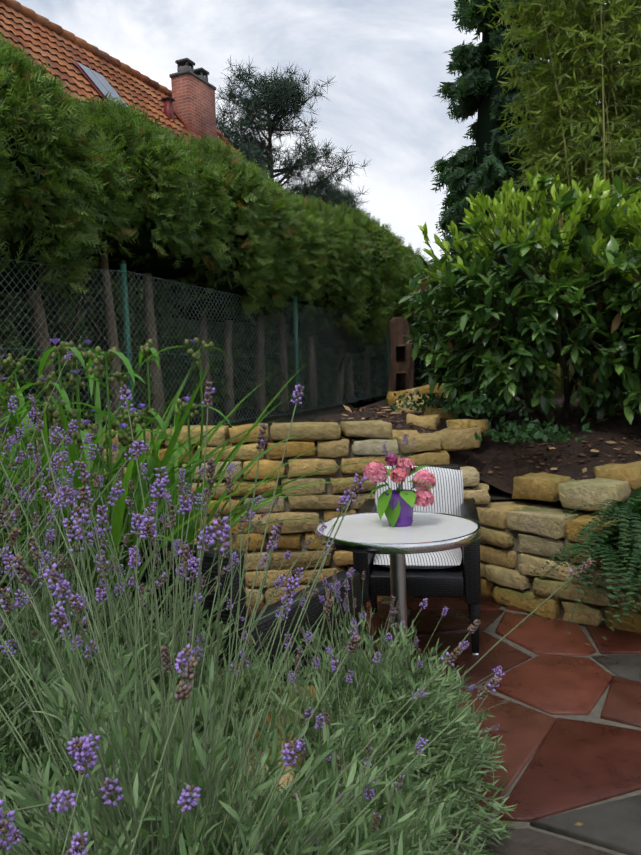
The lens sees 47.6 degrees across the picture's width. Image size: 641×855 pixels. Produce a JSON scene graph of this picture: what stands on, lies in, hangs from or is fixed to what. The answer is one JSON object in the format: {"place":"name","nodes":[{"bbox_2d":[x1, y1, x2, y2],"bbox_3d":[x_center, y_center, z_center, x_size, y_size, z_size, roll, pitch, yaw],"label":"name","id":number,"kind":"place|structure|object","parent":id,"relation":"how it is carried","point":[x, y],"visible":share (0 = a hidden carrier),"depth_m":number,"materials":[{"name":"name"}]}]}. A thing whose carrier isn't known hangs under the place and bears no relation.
{"place":"outdoors","nodes":[
{"label":"outdoors","id":0,"kind":"place"},
{"bbox_2d":[0,337,391,622],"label":"spiderwort","id":1,"kind":"object","parent":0,"point":[174,452],"depth_m":2.30,"materials":[{"name":"green plant"}]},
{"bbox_2d":[215,56,371,208],"bbox_3d":[-2.790,-8.120,29.338,7.670,13.282,6.755,1,5,39],"label":"pine tree","id":2,"kind":"object","parent":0,"point":[284,88],"depth_m":28.25,"materials":[{"name":"green plant"}]},
{"bbox_2d":[16,0,640,262],"label":"sky","id":3,"kind":"structure","parent":0,"point":[386,61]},
{"bbox_2d":[288,168,371,219],"bbox_3d":[-0.142,-6.646,32.691,5.137,9.734,5.372,-2,4,-1],"label":"tree","id":4,"kind":"object","parent":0,"point":[352,196],"depth_m":31.35,"materials":[{"name":"green plant"}]},
{"bbox_2d":[72,390,640,504],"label":"garden ground","id":5,"kind":"structure","parent":0,"point":[510,469],"depth_m":4.90,"materials":[{"name":"soil"}]},
{"bbox_2d":[0,0,235,150],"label":"neighbour house","id":6,"kind":"structure","parent":5,"relation":"on","point":[81,67],"depth_m":16.45,"materials":[{"name":"tile"}]},
{"bbox_2d":[0,258,389,432],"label":"chain link fence","id":7,"kind":"object","parent":5,"relation":"on","point":[127,352],"visible":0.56,"depth_m":7.36,"materials":[{"name":"metal"}]},
{"bbox_2d":[0,30,441,432],"bbox_3d":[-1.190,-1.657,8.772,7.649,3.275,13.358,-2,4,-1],"label":"thuja hedge","id":8,"kind":"object","parent":5,"relation":"on","point":[79,143],"depth_m":7.06,"materials":[{"name":"green plant"}]},
{"bbox_2d":[388,317,413,391],"bbox_3d":[1.140,-0.907,10.519,0.443,1.360,0.342,-2,4,-1],"label":"wooden post sculpture","id":9,"kind":"object","parent":5,"relation":"on","point":[401,369],"visible":0.85,"depth_m":10.43,"materials":[{"name":"brown wood"}]},
{"bbox_2d":[350,332,577,408],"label":"shrubs","id":10,"kind":"object","parent":5,"relation":"on","point":[359,405],"visible":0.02,"depth_m":12.72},
{"bbox_2d":[355,294,583,404],"bbox_3d":[6.493,-2.960,12.226,10.026,5.028,14.341,-4,4,-27],"label":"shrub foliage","id":11,"kind":"object","parent":5,"relation":"on","point":[423,380],"visible":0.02,"depth_m":12.71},
{"bbox_2d":[307,401,640,484],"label":"bark mulch chips","id":12,"kind":"object","parent":5,"relation":"on","point":[483,462],"visible":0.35,"depth_m":5.05,"materials":[{"name":"brown wood"}]},
{"bbox_2d":[412,336,582,390],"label":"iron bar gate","id":13,"kind":"structure","parent":5,"relation":"on","point":[468,384],"depth_m":12.02,"materials":[{"name":"black metal"}]},
{"bbox_2d":[384,380,640,655],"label":"ground cover plant","id":14,"kind":"object","parent":5,"relation":"on","point":[532,433],"visible":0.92,"depth_m":3.61,"materials":[{"name":"green plant"}]},
{"bbox_2d":[543,490,640,627],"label":"wall fern stems","id":15,"kind":"object","parent":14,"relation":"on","point":[604,553],"visible":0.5,"depth_m":3.50,"materials":[{"name":"green plant"}]},
{"bbox_2d":[398,171,640,422],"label":"cherry laurel leaves","id":16,"kind":"object","parent":5,"relation":"on","point":[573,202],"visible":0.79,"depth_m":4.94,"materials":[{"name":"green plant"}]},
{"bbox_2d":[464,0,640,396],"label":"bamboo leaves","id":17,"kind":"object","parent":5,"relation":"on","point":[577,94],"visible":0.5,"depth_m":7.36,"materials":[{"name":"green plant"}]},
{"bbox_2d":[576,214,640,404],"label":"cherry laurel stems","id":18,"kind":"object","parent":5,"relation":"on","point":[633,281],"visible":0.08,"depth_m":4.81,"materials":[{"name":"brown plant"}]},
{"bbox_2d":[557,194,640,424],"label":"cherry laurel leaves","id":19,"kind":"object","parent":18,"relation":"attached to","point":[615,320],"visible":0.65,"depth_m":4.72,"materials":[{"name":"green plant"}]},
{"bbox_2d":[427,0,561,320],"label":"tall conifer","id":20,"kind":"object","parent":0,"point":[461,176],"depth_m":13.67,"materials":[{"name":"green plant"}]},
{"bbox_2d":[496,499,618,511],"bbox_3d":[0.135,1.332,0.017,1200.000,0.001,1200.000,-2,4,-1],"label":"ground","id":21,"kind":"structure","parent":0,"point":[555,504],"depth_m":7.51,"materials":[{"name":"brown soil"}]},
{"bbox_2d":[0,351,595,854],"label":"lavender","id":22,"kind":"object","parent":21,"relation":"on","point":[46,787],"depth_m":1.18,"materials":[{"name":"green plant"}]},
{"bbox_2d":[381,601,640,854],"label":"paving joints","id":23,"kind":"object","parent":21,"relation":"on","point":[594,715],"depth_m":2.80,"materials":[{"name":"grey concrete"}]},
{"bbox_2d":[246,596,640,854],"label":"patio flagstones","id":24,"kind":"object","parent":23,"relation":"on","point":[573,764],"visible":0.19,"depth_m":2.78,"materials":[{"name":"red stone"}]},
{"bbox_2d":[119,540,361,694],"bbox_3d":[-0.269,0.762,2.457,0.600,0.850,0.620,0,4,32],"label":"rattan chair","id":25,"kind":"object","parent":24,"relation":"on","point":[314,610],"visible":0.04,"depth_m":2.16,"materials":[{"name":"wicker"}]},
{"bbox_2d":[203,667,316,854],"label":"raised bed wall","id":26,"kind":"structure","parent":24,"relation":"on","point":[285,777],"depth_m":1.61,"materials":[{"name":"stone"}]},
{"bbox_2d":[1,383,640,632],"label":"stone wall","id":27,"kind":"structure","parent":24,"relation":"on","point":[552,525],"depth_m":4.25,"materials":[{"name":"stone"}]},
{"bbox_2d":[9,443,636,623],"bbox_3d":[0.435,0.598,3.829,9.240,0.950,1.719,-1,4,16],"label":"wall mortar","id":28,"kind":"object","parent":27,"relation":"attached to","point":[339,474],"depth_m":4.31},
{"bbox_2d":[314,511,480,670],"bbox_3d":[0.321,0.765,2.962,0.668,0.738,0.668,-2,4,-1],"label":"bistro table","id":29,"kind":"object","parent":24,"relation":"on","point":[372,533],"visible":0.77,"depth_m":2.86,"materials":[{"name":"silver metal"}]},
{"bbox_2d":[385,489,414,526],"bbox_3d":[0.325,0.330,2.965,0.128,0.136,0.128,-2,4,-1],"label":"vase","id":30,"kind":"object","parent":29,"relation":"on","point":[405,518],"visible":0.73,"depth_m":2.92,"materials":[{"name":"glass"}]},
{"bbox_2d":[362,434,435,526],"bbox_3d":[0.317,0.211,2.951,0.298,0.380,0.237,-2,4,-1],"label":"bouquet","id":31,"kind":"object","parent":30,"relation":"in","point":[375,471],"depth_m":2.91,"materials":[{"name":"pink plant"}]},
{"bbox_2d":[353,464,480,654],"bbox_3d":[0.506,0.651,3.751,0.707,0.850,0.722,-2,4,-1],"label":"rattan chair","id":32,"kind":"object","parent":24,"relation":"on","point":[463,579],"visible":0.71,"depth_m":3.46,"materials":[{"name":"wicker"}]},
{"bbox_2d":[374,466,462,568],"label":"rattan chair cushions","id":33,"kind":"object","parent":32,"relation":"on","point":[447,491],"visible":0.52,"depth_m":3.82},
{"bbox_2d":[495,643,607,826],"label":"patio leaf litter","id":34,"kind":"object","parent":24,"relation":"on","point":[511,824],"visible":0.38,"depth_m":2.12,"materials":[{"name":"brown plant"}]}
]}

